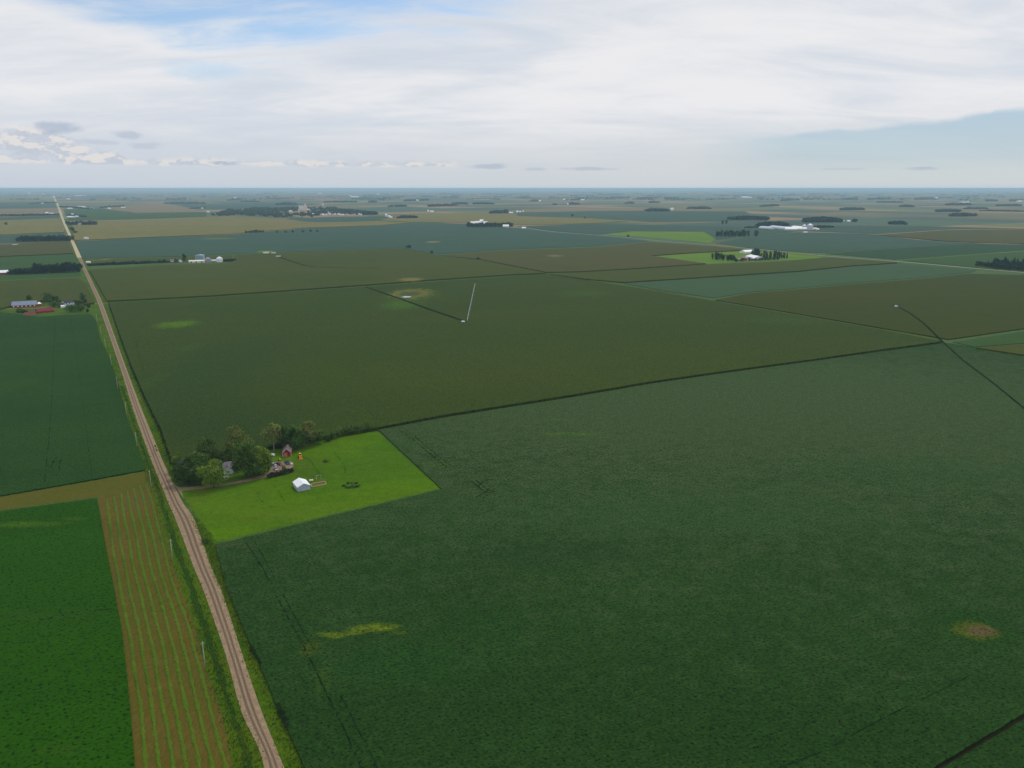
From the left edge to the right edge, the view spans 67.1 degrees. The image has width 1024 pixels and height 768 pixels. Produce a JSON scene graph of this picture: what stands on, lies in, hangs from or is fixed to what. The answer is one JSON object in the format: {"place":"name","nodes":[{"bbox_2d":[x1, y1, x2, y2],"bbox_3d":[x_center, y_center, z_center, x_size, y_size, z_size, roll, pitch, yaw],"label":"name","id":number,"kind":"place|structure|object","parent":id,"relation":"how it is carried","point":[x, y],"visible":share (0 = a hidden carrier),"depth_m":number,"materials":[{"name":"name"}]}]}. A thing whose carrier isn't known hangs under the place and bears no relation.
{"place":"outdoors","nodes":[
{"label":"outdoors","id":0,"kind":"place"},
{"bbox_2d":[0,197,54,201],"bbox_3d":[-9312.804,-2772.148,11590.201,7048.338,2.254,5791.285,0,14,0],"label":"corn field","id":1,"kind":"structure","parent":0,"point":[5,199],"depth_m":10537.19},
{"bbox_2d":[0,202,55,208],"bbox_3d":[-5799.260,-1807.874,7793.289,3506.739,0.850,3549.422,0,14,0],"label":"soybean field","id":2,"kind":"structure","parent":0,"point":[11,205],"depth_m":7556.02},
{"bbox_2d":[0,208,57,216],"bbox_3d":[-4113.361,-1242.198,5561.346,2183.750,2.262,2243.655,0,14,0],"label":"corn field","id":3,"kind":"structure","parent":0,"point":[30,211],"depth_m":5561.87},
{"bbox_2d":[0,215,59,219],"bbox_3d":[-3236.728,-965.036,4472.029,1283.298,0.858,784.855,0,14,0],"label":"soybean field","id":4,"kind":"structure","parent":0,"point":[29,217],"depth_m":4460.99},
{"bbox_2d":[0,218,63,234],"bbox_3d":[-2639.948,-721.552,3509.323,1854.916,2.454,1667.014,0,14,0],"label":"corn field","id":5,"kind":"structure","parent":0,"point":[32,226],"depth_m":3379.49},
{"bbox_2d":[0,233,67,242],"bbox_3d":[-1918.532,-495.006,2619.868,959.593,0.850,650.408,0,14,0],"label":"soybean field","id":6,"kind":"structure","parent":0,"point":[7,238],"depth_m":2651.32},
{"bbox_2d":[0,242,72,256],"bbox_3d":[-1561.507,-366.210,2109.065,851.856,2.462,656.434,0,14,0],"label":"corn field","id":7,"kind":"structure","parent":0,"point":[35,249],"depth_m":2111.35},
{"bbox_2d":[0,254,78,274],"bbox_3d":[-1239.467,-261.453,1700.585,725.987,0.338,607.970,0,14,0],"label":"crop field","id":8,"kind":"structure","parent":0,"point":[12,263],"depth_m":1813.50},
{"bbox_2d":[0,273,81,279],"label":"grass field","id":9,"kind":"structure","parent":0,"point":[26,276],"depth_m":1484.74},
{"bbox_2d":[0,278,93,309],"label":"corn field","id":10,"kind":"structure","parent":0,"point":[11,291],"depth_m":1265.14,"materials":[{"name":"plant"}]},
{"bbox_2d":[44,320,55,481],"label":"wheel track","id":11,"kind":"structure","parent":0,"point":[51,407],"depth_m":572.04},
{"bbox_2d":[52,193,81,257],"bbox_3d":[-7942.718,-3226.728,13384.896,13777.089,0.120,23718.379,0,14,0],"label":"gravel road","id":12,"kind":"structure","parent":0,"point":[78,255],"depth_m":2994.51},
{"bbox_2d":[0,498,134,767],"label":"alfalfa field","id":13,"kind":"structure","parent":0,"point":[64,698],"depth_m":285.80,"materials":[{"name":"plant"}]},
{"bbox_2d":[0,312,144,495],"bbox_3d":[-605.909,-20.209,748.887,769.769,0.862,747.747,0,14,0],"label":"soybean field","id":14,"kind":"structure","parent":0,"point":[29,351],"depth_m":593.27,"materials":[{"name":"plant"}]},
{"bbox_2d":[63,208,205,220],"bbox_3d":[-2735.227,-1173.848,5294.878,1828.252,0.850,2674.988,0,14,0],"label":"soybean field","id":15,"kind":"structure","parent":0,"point":[99,214],"depth_m":4788.06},
{"bbox_2d":[107,203,204,212],"bbox_3d":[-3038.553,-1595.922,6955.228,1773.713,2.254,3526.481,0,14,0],"label":"corn field","id":16,"kind":"structure","parent":0,"point":[158,208],"depth_m":6084.45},
{"bbox_2d":[84,255,231,265],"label":"grass field","id":17,"kind":"structure","parent":0,"point":[151,259],"depth_m":1837.64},
{"bbox_2d":[78,258,283,767],"bbox_3d":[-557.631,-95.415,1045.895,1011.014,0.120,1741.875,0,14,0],"label":"gravel road","id":18,"kind":"structure","parent":0,"point":[247,699],"depth_m":330.11,"materials":[{"name":"gravel"}]},
{"bbox_2d":[174,470,272,496],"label":"driveway","id":19,"kind":"structure","parent":0,"point":[180,489],"depth_m":441.25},
{"bbox_2d":[71,215,410,240],"bbox_3d":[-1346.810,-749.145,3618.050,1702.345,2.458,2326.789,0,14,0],"label":"corn field","id":20,"kind":"structure","parent":0,"point":[174,227],"depth_m":3379.41,"materials":[{"name":"plant"}]},
{"bbox_2d":[172,203,320,208],"bbox_3d":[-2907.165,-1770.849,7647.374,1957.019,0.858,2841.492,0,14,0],"label":"soybean field","id":21,"kind":"structure","parent":0,"point":[232,206],"depth_m":7555.65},
{"bbox_2d":[274,702,288,727],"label":"wheel track","id":22,"kind":"structure","parent":0,"point":[282,712],"depth_m":248.10,"materials":[{"name":"plant"}]},
{"bbox_2d":[270,460,293,471],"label":"gravel yard","id":23,"kind":"structure","parent":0,"point":[280,468],"depth_m":471.43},
{"bbox_2d":[219,195,348,201],"bbox_3d":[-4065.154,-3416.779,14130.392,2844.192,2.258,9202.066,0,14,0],"label":"corn field","id":24,"kind":"structure","parent":0,"point":[305,198],"depth_m":12583.34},
{"bbox_2d":[254,541,313,649],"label":"wheel track","id":25,"kind":"structure","parent":0,"point":[286,602],"depth_m":310.72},
{"bbox_2d":[246,543,361,767],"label":"wheel track","id":26,"kind":"structure","parent":0,"point":[330,700],"depth_m":268.00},
{"bbox_2d":[182,431,439,543],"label":"lawn","id":27,"kind":"structure","parent":0,"point":[376,464],"depth_m":437.22,"materials":[{"name":"plant"}]},
{"bbox_2d":[190,451,210,467],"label":"broadleaf tree","id":28,"kind":"object","parent":27,"relation":"on","point":[194,456],"visible":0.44,"depth_m":450.11,"materials":[{"name":"green plant"}]},
{"bbox_2d":[193,437,225,461],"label":"broadleaf tree","id":29,"kind":"object","parent":27,"relation":"on","point":[205,445],"visible":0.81,"depth_m":466.61,"materials":[{"name":"green plant"}]},
{"bbox_2d":[195,458,229,486],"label":"broadleaf tree","id":30,"kind":"object","parent":27,"relation":"on","point":[217,471],"visible":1,"depth_m":435.02,"materials":[{"name":"green plant"}]},
{"bbox_2d":[220,453,232,461],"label":"broadleaf tree","id":31,"kind":"object","parent":27,"relation":"on","point":[224,457],"visible":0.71,"depth_m":471.57,"materials":[{"name":"green plant"}]},
{"bbox_2d":[222,460,238,474],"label":"farmhouse","id":32,"kind":"object","parent":27,"relation":"on","point":[226,466],"visible":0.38,"depth_m":459.57,"materials":[{"name":"white"}]},
{"bbox_2d":[225,425,253,451],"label":"broadleaf tree","id":33,"kind":"object","parent":27,"relation":"on","point":[234,436],"visible":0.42,"depth_m":475.63,"materials":[{"name":"green plant"}]},
{"bbox_2d":[228,440,255,477],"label":"broadleaf tree","id":34,"kind":"object","parent":27,"relation":"on","point":[242,456],"visible":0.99,"depth_m":447.18,"materials":[{"name":"green plant"}]},
{"bbox_2d":[245,458,261,477],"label":"broadleaf tree","id":35,"kind":"object","parent":27,"relation":"on","point":[255,467],"visible":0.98,"depth_m":449.63,"materials":[{"name":"green plant"}]},
{"bbox_2d":[246,445,274,474],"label":"broadleaf tree","id":36,"kind":"object","parent":27,"relation":"on","point":[264,455],"visible":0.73,"depth_m":453.92,"materials":[{"name":"green plant"}]},
{"bbox_2d":[260,422,282,450],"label":"broadleaf tree","id":37,"kind":"object","parent":27,"relation":"on","point":[276,428],"visible":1,"depth_m":494.88,"materials":[{"name":"green plant"}]},
{"bbox_2d":[282,444,291,456],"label":"red barn","id":38,"kind":"structure","parent":27,"relation":"on","point":[287,450],"depth_m":489.41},
{"bbox_2d":[277,424,301,447],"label":"broadleaf tree","id":39,"kind":"object","parent":27,"relation":"on","point":[285,430],"visible":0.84,"depth_m":499.30,"materials":[{"name":"green plant"}]},
{"bbox_2d":[286,437,298,449],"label":"broadleaf tree","id":40,"kind":"object","parent":27,"relation":"on","point":[292,442],"visible":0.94,"depth_m":497.31,"materials":[{"name":"green plant"}]},
{"bbox_2d":[286,424,306,446],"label":"broadleaf tree","id":41,"kind":"object","parent":27,"relation":"on","point":[296,430],"visible":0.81,"depth_m":501.43,"materials":[{"name":"green plant"}]},
{"bbox_2d":[293,478,310,491],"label":"metal shed","id":42,"kind":"structure","parent":27,"relation":"on","point":[300,484],"depth_m":434.81,"materials":[{"name":"white"}]},
{"bbox_2d":[298,421,318,445],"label":"broadleaf tree","id":43,"kind":"object","parent":27,"relation":"on","point":[306,425],"visible":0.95,"depth_m":505.91,"materials":[{"name":"green plant"}]},
{"bbox_2d":[310,429,325,441],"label":"broadleaf tree","id":44,"kind":"object","parent":27,"relation":"on","point":[322,433],"visible":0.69,"depth_m":512.26,"materials":[{"name":"green plant"}]},
{"bbox_2d":[89,249,544,301],"bbox_3d":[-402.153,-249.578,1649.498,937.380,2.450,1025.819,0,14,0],"label":"corn field","id":45,"kind":"structure","parent":0,"point":[242,274],"depth_m":1517.40,"materials":[{"name":"plant"}]},
{"bbox_2d":[311,481,326,486],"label":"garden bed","id":46,"kind":"object","parent":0,"point":[315,484],"visible":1,"depth_m":443.56,"materials":[{"name":"soil"}]},
{"bbox_2d":[226,489,413,524],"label":"wheel track","id":47,"kind":"structure","parent":0,"point":[322,507],"depth_m":408.29,"materials":[{"name":"green plant"}]},
{"bbox_2d":[287,216,395,221],"bbox_3d":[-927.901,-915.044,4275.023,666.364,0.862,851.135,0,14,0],"label":"soybean field","id":48,"kind":"structure","parent":0,"point":[344,219],"depth_m":4175.82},
{"bbox_2d":[340,696,377,767],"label":"wheel track","id":49,"kind":"structure","parent":0,"point":[359,732],"depth_m":240.37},
{"bbox_2d":[76,223,643,257],"bbox_3d":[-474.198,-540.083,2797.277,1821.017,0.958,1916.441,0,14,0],"label":"soybean field","id":50,"kind":"structure","parent":0,"point":[442,238],"depth_m":2450.72,"materials":[{"name":"plant"}]},
{"bbox_2d":[366,287,464,320],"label":"field path","id":51,"kind":"structure","parent":0,"point":[417,304],"depth_m":1101.06,"materials":[{"name":"plant"}]},
{"bbox_2d":[379,212,624,224],"bbox_3d":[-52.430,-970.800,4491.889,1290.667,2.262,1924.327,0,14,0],"label":"corn field","id":52,"kind":"structure","parent":0,"point":[467,217],"depth_m":4140.21,"materials":[{"name":"plant"}]},
{"bbox_2d":[0,190,1023,757],"bbox_3d":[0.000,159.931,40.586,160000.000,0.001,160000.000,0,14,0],"label":"ground","id":53,"kind":"structure","parent":0,"point":[872,212],"depth_m":7592.82,"materials":[{"name":"plant"}]},
{"bbox_2d":[0,213,59,215],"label":"distant grove","id":54,"kind":"object","parent":53,"relation":"on","point":[29,214],"visible":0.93,"depth_m":4748.57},
{"bbox_2d":[0,302,89,315],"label":"farmyard","id":55,"kind":"structure","parent":53,"relation":"on","point":[58,310],"depth_m":1073.62,"materials":[{"name":"green plant"}]},
{"bbox_2d":[11,300,37,307],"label":"long barn","id":56,"kind":"structure","parent":55,"relation":"on","point":[17,304],"depth_m":1103.01,"materials":[{"name":"white"}]},
{"bbox_2d":[35,307,53,312],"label":"red shed","id":57,"kind":"structure","parent":55,"relation":"on","point":[44,310],"depth_m":1055.58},
{"bbox_2d":[63,304,76,311],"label":"broadleaf tree","id":58,"kind":"object","parent":55,"relation":"on","point":[72,307],"visible":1,"depth_m":1057.31,"materials":[{"name":"green plant"}]},
{"bbox_2d":[0,472,150,509],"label":"headland","id":59,"kind":"structure","parent":53,"relation":"on","point":[102,487],"depth_m":432.89,"materials":[{"name":"plant"}]},
{"bbox_2d":[64,219,184,481],"bbox_3d":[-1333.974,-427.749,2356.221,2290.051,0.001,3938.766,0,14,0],"label":"grass verge","id":60,"kind":"object","parent":53,"relation":"on","point":[116,335],"depth_m":674.11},
{"bbox_2d":[87,260,170,265],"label":"distant grove","id":61,"kind":"object","parent":53,"relation":"on","point":[123,263],"visible":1,"depth_m":1725.40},
{"bbox_2d":[98,487,232,767],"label":"hay stubble","id":62,"kind":"object","parent":53,"relation":"on","point":[163,746],"visible":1,"depth_m":283.40,"materials":[{"name":"plant"}]},
{"bbox_2d":[105,499,147,767],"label":"windrow","id":63,"kind":"object","parent":62,"relation":"on","point":[144,756],"visible":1,"depth_m":283.21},
{"bbox_2d":[112,496,161,767],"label":"windrow","id":64,"kind":"object","parent":62,"relation":"on","point":[151,708],"visible":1,"depth_m":282.73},
{"bbox_2d":[120,493,175,767],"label":"windrow","id":65,"kind":"object","parent":62,"relation":"on","point":[163,710],"visible":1,"depth_m":282.33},
{"bbox_2d":[126,491,188,767],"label":"windrow","id":66,"kind":"object","parent":62,"relation":"on","point":[176,711],"visible":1,"depth_m":283.66,"materials":[{"name":"plant"}]},
{"bbox_2d":[132,488,201,767],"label":"windrow","id":67,"kind":"object","parent":62,"relation":"on","point":[185,707],"visible":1,"depth_m":284.32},
{"bbox_2d":[138,485,214,767],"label":"windrow","id":68,"kind":"object","parent":62,"relation":"on","point":[199,713],"visible":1,"depth_m":285.63,"materials":[{"name":"plant"}]},
{"bbox_2d":[144,483,228,767],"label":"windrow","id":69,"kind":"object","parent":62,"relation":"on","point":[209,706],"visible":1,"depth_m":285.80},
{"bbox_2d":[171,452,182,463],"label":"broadleaf tree","id":70,"kind":"object","parent":53,"relation":"on","point":[174,459],"visible":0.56,"depth_m":461.51,"materials":[{"name":"green plant"}]},
{"bbox_2d":[171,461,191,483],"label":"broadleaf tree","id":71,"kind":"object","parent":53,"relation":"on","point":[183,469],"visible":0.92,"depth_m":439.26,"materials":[{"name":"green plant"}]},
{"bbox_2d":[61,219,302,767],"bbox_3d":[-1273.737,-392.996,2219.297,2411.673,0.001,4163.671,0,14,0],"label":"grass verge","id":72,"kind":"object","parent":53,"relation":"on","point":[94,309],"depth_m":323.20,"materials":[{"name":"plant"}]},
{"bbox_2d":[165,202,205,203],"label":"distant grove","id":73,"kind":"object","parent":53,"relation":"on","point":[184,203],"visible":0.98,"depth_m":8457.64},
{"bbox_2d":[121,387,252,767],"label":"roadside ditch","id":74,"kind":"object","parent":53,"relation":"on","point":[192,595],"visible":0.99,"depth_m":305.85,"materials":[{"name":"green plant"}]},
{"bbox_2d":[185,460,205,484],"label":"broadleaf tree","id":75,"kind":"object","parent":53,"relation":"on","point":[192,471],"visible":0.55,"depth_m":438.21,"materials":[{"name":"green plant"}]},
{"bbox_2d":[195,520,303,767],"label":"grass verge","id":76,"kind":"object","parent":53,"relation":"on","point":[264,703],"depth_m":256.82,"materials":[{"name":"plant"}]},
{"bbox_2d":[211,206,365,216],"bbox_3d":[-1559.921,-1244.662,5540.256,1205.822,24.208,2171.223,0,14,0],"label":"town woods","id":77,"kind":"object","parent":53,"relation":"on","point":[263,211],"visible":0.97,"depth_m":5219.78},
{"bbox_2d":[361,211,377,214],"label":"distant grove","id":78,"kind":"object","parent":53,"relation":"on","point":[369,213],"visible":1,"depth_m":4937.56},
{"bbox_2d":[427,203,456,206],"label":"distant grove","id":79,"kind":"object","parent":53,"relation":"on","point":[437,205],"visible":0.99,"depth_m":7172.74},
{"bbox_2d":[0,189,1023,199],"bbox_3d":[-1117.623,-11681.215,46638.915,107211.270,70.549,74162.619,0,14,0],"label":"distant woods","id":80,"kind":"object","parent":53,"relation":"on","point":[456,196],"visible":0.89,"depth_m":14870.09,"materials":[{"name":"green plant"}]},
{"bbox_2d":[644,208,669,210],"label":"distant grove","id":81,"kind":"object","parent":53,"relation":"on","point":[657,209],"visible":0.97,"depth_m":5630.96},
{"bbox_2d":[686,206,711,208],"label":"distant grove","id":82,"kind":"object","parent":53,"relation":"on","point":[700,207],"visible":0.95,"depth_m":6309.43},
{"bbox_2d":[378,215,1021,272],"bbox_3d":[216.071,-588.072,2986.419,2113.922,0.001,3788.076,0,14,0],"label":"grass verge","id":83,"kind":"object","parent":53,"relation":"on","point":[788,252],"depth_m":1976.04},
{"bbox_2d":[546,273,938,339],"bbox_3d":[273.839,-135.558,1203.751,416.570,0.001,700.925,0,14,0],"label":"grass line","id":84,"kind":"object","parent":53,"relation":"on","point":[756,307],"visible":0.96,"depth_m":1147.03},
{"bbox_2d":[727,215,769,219],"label":"distant grove","id":85,"kind":"object","parent":53,"relation":"on","point":[744,217],"visible":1,"depth_m":4137.04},
{"bbox_2d":[755,221,789,225],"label":"distant grove","id":86,"kind":"object","parent":53,"relation":"on","point":[769,223],"visible":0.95,"depth_m":3454.14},
{"bbox_2d":[802,216,843,221],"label":"distant grove","id":87,"kind":"object","parent":53,"relation":"on","point":[822,219],"visible":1,"depth_m":3844.76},
{"bbox_2d":[839,207,864,209],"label":"distant grove","id":88,"kind":"object","parent":53,"relation":"on","point":[852,208],"visible":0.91,"depth_m":5994.02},
{"bbox_2d":[888,221,907,224],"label":"distant grove","id":89,"kind":"object","parent":53,"relation":"on","point":[898,222],"visible":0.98,"depth_m":3615.28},
{"bbox_2d":[934,209,961,211],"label":"distant grove","id":90,"kind":"object","parent":53,"relation":"on","point":[947,210],"visible":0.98,"depth_m":5518.72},
{"bbox_2d":[948,212,977,216],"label":"distant grove","id":91,"kind":"object","parent":53,"relation":"on","point":[962,214],"visible":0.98,"depth_m":4655.17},
{"bbox_2d":[979,209,1023,211],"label":"distant grove","id":92,"kind":"object","parent":53,"relation":"on","point":[1004,210],"visible":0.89,"depth_m":5630.03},
{"bbox_2d":[0,0,1023,189],"label":"sky","id":93,"kind":"structure","parent":0,"point":[95,94],"materials":[{"name":"white"}]},
{"bbox_2d":[108,274,941,464],"bbox_3d":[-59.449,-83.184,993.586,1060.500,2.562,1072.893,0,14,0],"label":"corn field","id":94,"kind":"structure","parent":0,"point":[324,360],"depth_m":811.95,"materials":[{"name":"plant"}]},
{"bbox_2d":[442,242,742,272],"bbox_3d":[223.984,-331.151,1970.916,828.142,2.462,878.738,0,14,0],"label":"corn field","id":95,"kind":"structure","parent":0,"point":[618,257],"depth_m":1867.61,"materials":[{"name":"plant"}]},
{"bbox_2d":[215,343,1023,767],"bbox_3d":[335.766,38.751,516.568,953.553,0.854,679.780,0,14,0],"label":"soybean field","id":96,"kind":"structure","parent":0,"point":[777,567],"depth_m":331.48,"materials":[{"name":"plant"}]},
{"bbox_2d":[517,211,767,221],"bbox_3d":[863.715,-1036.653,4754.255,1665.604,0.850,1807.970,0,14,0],"label":"soybean field","id":97,"kind":"structure","parent":0,"point":[670,216],"depth_m":4788.06,"materials":[{"name":"plant"}]},
{"bbox_2d":[517,208,777,212],"bbox_3d":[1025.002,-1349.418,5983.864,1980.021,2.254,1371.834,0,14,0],"label":"corn field","id":98,"kind":"structure","parent":0,"point":[576,210],"depth_m":5811.59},
{"bbox_2d":[515,224,794,239],"bbox_3d":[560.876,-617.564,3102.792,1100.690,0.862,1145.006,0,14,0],"label":"soybean field","id":99,"kind":"structure","parent":0,"point":[595,229],"depth_m":3177.45,"materials":[{"name":"plant"}]},
{"bbox_2d":[605,231,714,242],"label":"grass field","id":100,"kind":"structure","parent":0,"point":[697,237],"depth_m":2771.84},
{"bbox_2d":[380,215,1023,272],"bbox_3d":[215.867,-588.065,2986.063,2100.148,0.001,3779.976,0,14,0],"label":"county road","id":101,"kind":"structure","parent":0,"point":[791,252],"depth_m":1975.07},
{"bbox_2d":[551,258,896,282],"bbox_3d":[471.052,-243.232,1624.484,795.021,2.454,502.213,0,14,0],"label":"corn field","id":102,"kind":"structure","parent":0,"point":[678,272],"depth_m":1572.67,"materials":[{"name":"plant"}]},
{"bbox_2d":[659,250,824,263],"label":"lawn","id":103,"kind":"structure","parent":0,"point":[701,257],"depth_m":1894.74,"materials":[{"name":"green plant"}]},
{"bbox_2d":[624,264,975,297],"bbox_3d":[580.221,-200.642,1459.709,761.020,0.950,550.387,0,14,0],"label":"soybean field","id":104,"kind":"structure","parent":0,"point":[715,287],"depth_m":1430.76,"materials":[{"name":"plant"}]},
{"bbox_2d":[715,232,965,252],"bbox_3d":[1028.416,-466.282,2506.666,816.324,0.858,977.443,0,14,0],"label":"soybean field","id":105,"kind":"structure","parent":0,"point":[812,242],"depth_m":2407.05,"materials":[{"name":"plant"}]},
{"bbox_2d":[716,274,1023,339],"bbox_3d":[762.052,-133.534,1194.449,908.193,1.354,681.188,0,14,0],"label":"corn field","id":106,"kind":"structure","parent":0,"point":[952,307],"depth_m":1130.14,"materials":[{"name":"plant"}]},
{"bbox_2d":[778,666,987,767],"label":"wheel track","id":107,"kind":"structure","parent":0,"point":[873,723],"depth_m":243.51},
{"bbox_2d":[803,226,1020,233],"bbox_3d":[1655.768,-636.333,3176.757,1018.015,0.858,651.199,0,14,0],"label":"soybean field","id":108,"kind":"structure","parent":0,"point":[870,229],"depth_m":3164.76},
{"bbox_2d":[898,307,942,340],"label":"field path","id":109,"kind":"structure","parent":0,"point":[938,337],"depth_m":947.92,"materials":[{"name":"plant"}]},
{"bbox_2d":[826,244,1023,259],"bbox_3d":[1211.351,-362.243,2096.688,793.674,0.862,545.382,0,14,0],"label":"soybean field","id":110,"kind":"structure","parent":0,"point":[926,252],"depth_m":2064.76,"materials":[{"name":"plant"}]},
{"bbox_2d":[881,229,1023,243],"bbox_3d":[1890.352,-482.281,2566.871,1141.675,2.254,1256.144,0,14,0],"label":"corn field","id":111,"kind":"structure","parent":0,"point":[1008,236],"depth_m":2739.80,"materials":[{"name":"plant"}]},
{"bbox_2d":[903,251,1023,271],"bbox_3d":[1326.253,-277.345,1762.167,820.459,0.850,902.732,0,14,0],"label":"soybean field","id":112,"kind":"structure","parent":0,"point":[967,261],"depth_m":1833.22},
{"bbox_2d":[936,715,1023,767],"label":"dirt track","id":113,"kind":"structure","parent":0,"point":[989,737],"depth_m":237.31,"materials":[{"name":"soil"}]},
{"bbox_2d":[942,719,1023,767],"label":"soybean field","id":114,"kind":"structure","parent":0,"point":[1004,749],"depth_m":231.17,"materials":[{"name":"plant"}]},
{"bbox_2d":[942,341,1023,407],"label":"field path","id":115,"kind":"structure","parent":0,"point":[984,376],"depth_m":689.63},
{"bbox_2d":[953,331,1023,346],"bbox_3d":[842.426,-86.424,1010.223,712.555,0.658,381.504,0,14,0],"label":"alfalfa field","id":116,"kind":"structure","parent":0,"point":[1010,338],"depth_m":859.22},
{"bbox_2d":[976,344,1023,355],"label":"corn field","id":117,"kind":"structure","parent":0,"point":[1018,349],"depth_m":808.22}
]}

